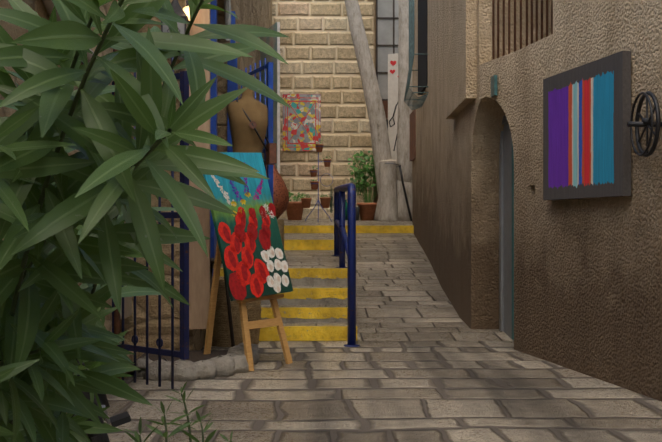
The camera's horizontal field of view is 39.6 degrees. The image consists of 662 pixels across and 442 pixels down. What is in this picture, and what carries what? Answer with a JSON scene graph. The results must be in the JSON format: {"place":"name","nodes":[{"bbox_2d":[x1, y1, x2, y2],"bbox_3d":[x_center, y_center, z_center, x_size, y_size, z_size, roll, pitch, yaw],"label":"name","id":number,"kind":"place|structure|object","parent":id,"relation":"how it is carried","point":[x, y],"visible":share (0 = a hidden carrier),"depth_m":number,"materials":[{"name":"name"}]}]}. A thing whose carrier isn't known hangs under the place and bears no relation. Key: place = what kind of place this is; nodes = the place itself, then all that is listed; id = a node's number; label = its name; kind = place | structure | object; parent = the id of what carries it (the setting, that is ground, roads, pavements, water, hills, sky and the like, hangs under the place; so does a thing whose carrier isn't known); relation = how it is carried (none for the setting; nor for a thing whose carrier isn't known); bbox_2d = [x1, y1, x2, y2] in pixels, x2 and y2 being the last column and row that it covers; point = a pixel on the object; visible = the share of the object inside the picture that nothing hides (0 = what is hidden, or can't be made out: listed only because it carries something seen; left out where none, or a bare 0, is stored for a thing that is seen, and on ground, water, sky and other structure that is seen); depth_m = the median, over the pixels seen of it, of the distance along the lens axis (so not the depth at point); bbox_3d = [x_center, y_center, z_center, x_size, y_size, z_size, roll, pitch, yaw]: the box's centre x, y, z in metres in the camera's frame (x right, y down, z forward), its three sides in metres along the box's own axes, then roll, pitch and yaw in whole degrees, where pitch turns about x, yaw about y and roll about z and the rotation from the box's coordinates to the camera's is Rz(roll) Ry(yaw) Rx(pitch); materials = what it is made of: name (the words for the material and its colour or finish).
{"place":"outdoors","nodes":[
{"label":"outdoors","id":0,"kind":"place"},
{"bbox_2d":[86,341,661,441],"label":"ground","id":1,"kind":"structure","parent":0,"point":[418,391],"depth_m":4.73,"materials":[{"name":"grey stone"}]},
{"bbox_2d":[0,0,112,441],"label":"wall","id":2,"kind":"structure","parent":1,"relation":"on","point":[13,31],"depth_m":3.75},
{"bbox_2d":[42,0,119,378],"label":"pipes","id":3,"kind":"object","parent":1,"relation":"on","point":[49,5],"depth_m":4.45,"materials":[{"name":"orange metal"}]},
{"bbox_2d":[71,361,130,441],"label":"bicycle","id":4,"kind":"object","parent":1,"relation":"on","point":[119,419],"visible":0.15,"depth_m":2.88,"materials":[{"name":"black metal"}]},
{"bbox_2d":[113,0,145,379],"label":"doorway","id":5,"kind":"structure","parent":1,"relation":"on","point":[127,306],"depth_m":5.93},
{"bbox_2d":[0,0,291,441],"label":"oleander","id":6,"kind":"object","parent":1,"relation":"on","point":[97,184],"depth_m":1.46,"materials":[{"name":"green plant"}]},
{"bbox_2d":[112,57,188,388],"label":"gate","id":7,"kind":"structure","parent":1,"relation":"on","point":[183,352],"depth_m":4.95,"materials":[{"name":"blue metal"}]},
{"bbox_2d":[131,342,259,381],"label":"stone curb","id":8,"kind":"structure","parent":1,"relation":"on","point":[201,365],"depth_m":5.45,"materials":[{"name":"stone"}]},
{"bbox_2d":[185,0,209,328],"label":"wood panel","id":9,"kind":"object","parent":8,"relation":"on","point":[199,281],"visible":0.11,"depth_m":6.03,"materials":[{"name":"brown wood"}]},
{"bbox_2d":[120,0,271,349],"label":"wall","id":10,"kind":"structure","parent":1,"relation":"on","point":[254,12],"depth_m":6.15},
{"bbox_2d":[161,0,189,59],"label":"lantern","id":11,"kind":"object","parent":10,"relation":"attached to","point":[180,12],"visible":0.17,"depth_m":5.88,"materials":[{"name":"black metal"}]},
{"bbox_2d":[183,0,189,20],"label":"bulb","id":12,"kind":"object","parent":11,"relation":"attached to","point":[186,9],"visible":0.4,"depth_m":5.91,"materials":[{"name":"white glass"}]},
{"bbox_2d":[224,0,230,40],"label":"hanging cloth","id":13,"kind":"object","parent":10,"relation":"hanging from","point":[227,7],"visible":0.73,"depth_m":7.45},
{"bbox_2d":[260,22,279,172],"bbox_3d":[-0.937,-1.826,14.053,0.040,2.240,0.949,0,0,-20],"label":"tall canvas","id":14,"kind":"object","parent":10,"relation":"attached to","point":[273,43],"visible":0.29,"depth_m":13.69,"materials":[{"name":"white fabric"}]},
{"bbox_2d":[201,258,234,346],"bbox_3d":[-0.826,0.595,6.509,0.285,0.662,0.296,0,0,-1],"label":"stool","id":15,"kind":"object","parent":1,"relation":"on","point":[212,260],"visible":0.31,"depth_m":6.56,"materials":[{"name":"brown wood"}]},
{"bbox_2d":[211,219,284,346],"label":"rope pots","id":16,"kind":"object","parent":1,"relation":"on","point":[221,337],"visible":0.27,"depth_m":6.73,"materials":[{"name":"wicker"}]},
{"bbox_2d":[266,164,288,218],"bbox_3d":[-0.624,-0.351,9.409,0.390,0.670,0.390,0,0,-1],"label":"jar","id":17,"kind":"object","parent":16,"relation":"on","point":[280,196],"visible":0.27,"depth_m":9.29,"materials":[{"name":"brown ceramic"}]},
{"bbox_2d":[204,241,292,371],"bbox_3d":[-0.542,0.268,5.938,0.476,1.322,0.422,0,0,41],"label":"easel","id":18,"kind":"object","parent":1,"relation":"on","point":[247,326],"visible":0.4,"depth_m":5.96,"materials":[{"name":"brown wood"}]},
{"bbox_2d":[203,152,292,300],"bbox_3d":[-0.538,0.017,5.868,0.590,0.945,0.544,0,0,-1],"label":"canvas","id":19,"kind":"object","parent":18,"relation":"on","point":[239,279],"depth_m":5.85,"materials":[{"name":"multicoloured fabric"}]},
{"bbox_2d":[220,219,413,340],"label":"stairs","id":20,"kind":"structure","parent":1,"relation":"on","point":[312,305],"depth_m":8.05,"materials":[{"name":"stone"}]},
{"bbox_2d":[210,0,272,276],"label":"shop gate","id":21,"kind":"structure","parent":20,"relation":"on","point":[232,86],"depth_m":8.19,"materials":[{"name":"blue metal"}]},
{"bbox_2d":[227,87,276,166],"bbox_3d":[-0.670,-0.285,7.838,0.421,1.712,0.340,0,0,-1],"label":"mannequin","id":22,"kind":"object","parent":20,"relation":"on","point":[247,115],"visible":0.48,"depth_m":7.73},
{"bbox_2d":[305,146,332,221],"bbox_3d":[-0.229,-0.700,17.450,0.546,1.443,0.468,0,0,-1],"label":"plant stand","id":23,"kind":"object","parent":20,"relation":"on","point":[318,186],"visible":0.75,"depth_m":17.52,"materials":[{"name":"black metal"}]},
{"bbox_2d":[286,144,376,219],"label":"flower pots","id":24,"kind":"object","parent":20,"relation":"on","point":[294,210],"visible":0.96,"depth_m":18.26,"materials":[{"name":"ceramic"}]},
{"bbox_2d":[289,140,377,202],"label":"potted plants","id":25,"kind":"object","parent":24,"relation":"on","point":[359,174],"visible":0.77,"depth_m":18.38,"materials":[{"name":"green plant"}]},
{"bbox_2d":[331,183,359,346],"bbox_3d":[0.102,0.274,8.462,0.140,1.300,3.450,0,0,-1],"label":"hand rail","id":26,"kind":"object","parent":20,"relation":"on","point":[343,241],"visible":1,"depth_m":6.79,"materials":[{"name":"blue metal"}]},
{"bbox_2d":[345,200,359,220],"bbox_3d":[0.370,-0.220,18.484,0.239,0.420,0.579,0,0,-31],"label":"glazed jar","id":27,"kind":"object","parent":20,"relation":"on","point":[357,212],"visible":0.31,"depth_m":18.30,"materials":[{"name":"green ceramic"}]},
{"bbox_2d":[329,179,358,212],"bbox_3d":[0.246,-0.524,18.371,0.471,0.731,0.585,0,0,39],"label":"plant","id":28,"kind":"object","parent":27,"relation":"in","point":[331,201],"visible":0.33,"depth_m":18.32,"materials":[{"name":"green plant"}]},
{"bbox_2d":[385,163,411,220],"bbox_3d":[1.287,-0.534,17.978,0.642,1.194,0.402,0,0,-1],"label":"handrail","id":29,"kind":"object","parent":20,"relation":"on","point":[404,190],"visible":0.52,"depth_m":17.89,"materials":[{"name":"black metal"}]},
{"bbox_2d":[272,0,372,218],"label":"wall","id":30,"kind":"structure","parent":1,"relation":"on","point":[317,53],"depth_m":19.52,"materials":[{"name":"beige brick"}]},
{"bbox_2d":[283,94,320,150],"bbox_3d":[-0.621,-2.087,19.495,0.806,1.210,0.035,0,0,-1],"label":"painting","id":31,"kind":"object","parent":30,"relation":"attached to","point":[302,124],"visible":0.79,"depth_m":19.48},
{"bbox_2d":[373,0,377,202],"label":"drainpipe","id":32,"kind":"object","parent":1,"relation":"on","point":[374,53],"depth_m":20.95,"materials":[{"name":"metal"}]},
{"bbox_2d":[376,0,398,128],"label":"factory window","id":33,"kind":"structure","parent":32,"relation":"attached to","point":[387,22],"depth_m":20.94,"materials":[{"name":"grey glass"}]},
{"bbox_2d":[331,233,512,340],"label":"ramp","id":34,"kind":"structure","parent":1,"relation":"on","point":[401,295],"depth_m":9.01,"materials":[{"name":"stone"}]},
{"bbox_2d":[412,0,661,400],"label":"wall","id":35,"kind":"structure","parent":1,"relation":"on","point":[588,286],"depth_m":6.13,"materials":[{"name":"paint"}]},
{"bbox_2d":[410,110,415,160],"bbox_3d":[1.394,-1.426,15.435,0.070,0.800,0.750,0,0,-1],"label":"wall box","id":36,"kind":"object","parent":35,"relation":"attached to","point":[413,136],"visible":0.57,"depth_m":15.34,"materials":[{"name":"brown wood"}]},
{"bbox_2d":[404,0,427,109],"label":"grille","id":37,"kind":"object","parent":35,"relation":"attached to","point":[411,30],"visible":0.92,"depth_m":12.64,"materials":[{"name":"grey metal"}]},
{"bbox_2d":[418,0,427,94],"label":"grille window","id":38,"kind":"structure","parent":35,"relation":"attached to","point":[422,41],"depth_m":12.75,"materials":[{"name":"grey metal"}]},
{"bbox_2d":[445,0,476,118],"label":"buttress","id":39,"kind":"structure","parent":35,"relation":"attached to","point":[460,55],"depth_m":7.61,"materials":[{"name":"paint"}]},
{"bbox_2d":[491,75,496,96],"bbox_3d":[1.224,-1.011,6.914,0.025,0.150,0.150,0,0,-1],"label":"number tile","id":40,"kind":"object","parent":35,"relation":"attached to","point":[493,85],"visible":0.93,"depth_m":6.86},
{"bbox_2d":[499,115,513,341],"bbox_3d":[1.414,-0.026,7.063,0.070,1.900,0.850,0,0,-1],"label":"door","id":41,"kind":"structure","parent":35,"relation":"attached to","point":[506,239],"depth_m":7.30,"materials":[{"name":"grey metal"}]},
{"bbox_2d":[492,0,552,59],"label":"window","id":42,"kind":"structure","parent":35,"relation":"attached to","point":[493,29],"depth_m":6.79,"materials":[{"name":"brown wood"}]},
{"bbox_2d":[543,51,630,199],"bbox_3d":[1.502,-0.528,5.479,0.050,0.785,1.025,0,0,-11],"label":"framed painting","id":43,"kind":"object","parent":35,"relation":"attached to","point":[586,132],"visible":0.93,"depth_m":5.35,"materials":[{"name":"fabric"}]},
{"bbox_2d":[627,91,661,156],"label":"iron wheel","id":44,"kind":"object","parent":35,"relation":"attached to","point":[646,123],"visible":1,"depth_m":4.70,"materials":[{"name":"black metal"}]},
{"bbox_3d":[2.148,-0.676,20.205,1.350,3.200,0.550,0,0,-1],"label":"pale pier","id":45,"kind":"object","parent":1,"relation":"on","visible":0},
{"bbox_2d":[388,53,397,162],"bbox_3d":[1.741,-1.866,19.873,1.020,3.707,0.054,0,0,-1],"label":"heart board","id":46,"kind":"object","parent":45,"relation":"attached to","point":[392,93],"visible":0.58,"depth_m":19.86,"materials":[{"name":"white wood"}]},
{"bbox_2d":[345,0,411,220],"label":"tree","id":47,"kind":"object","parent":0,"point":[391,205],"visible":0.71,"depth_m":18.12,"materials":[{"name":"grey plant"}]}
]}

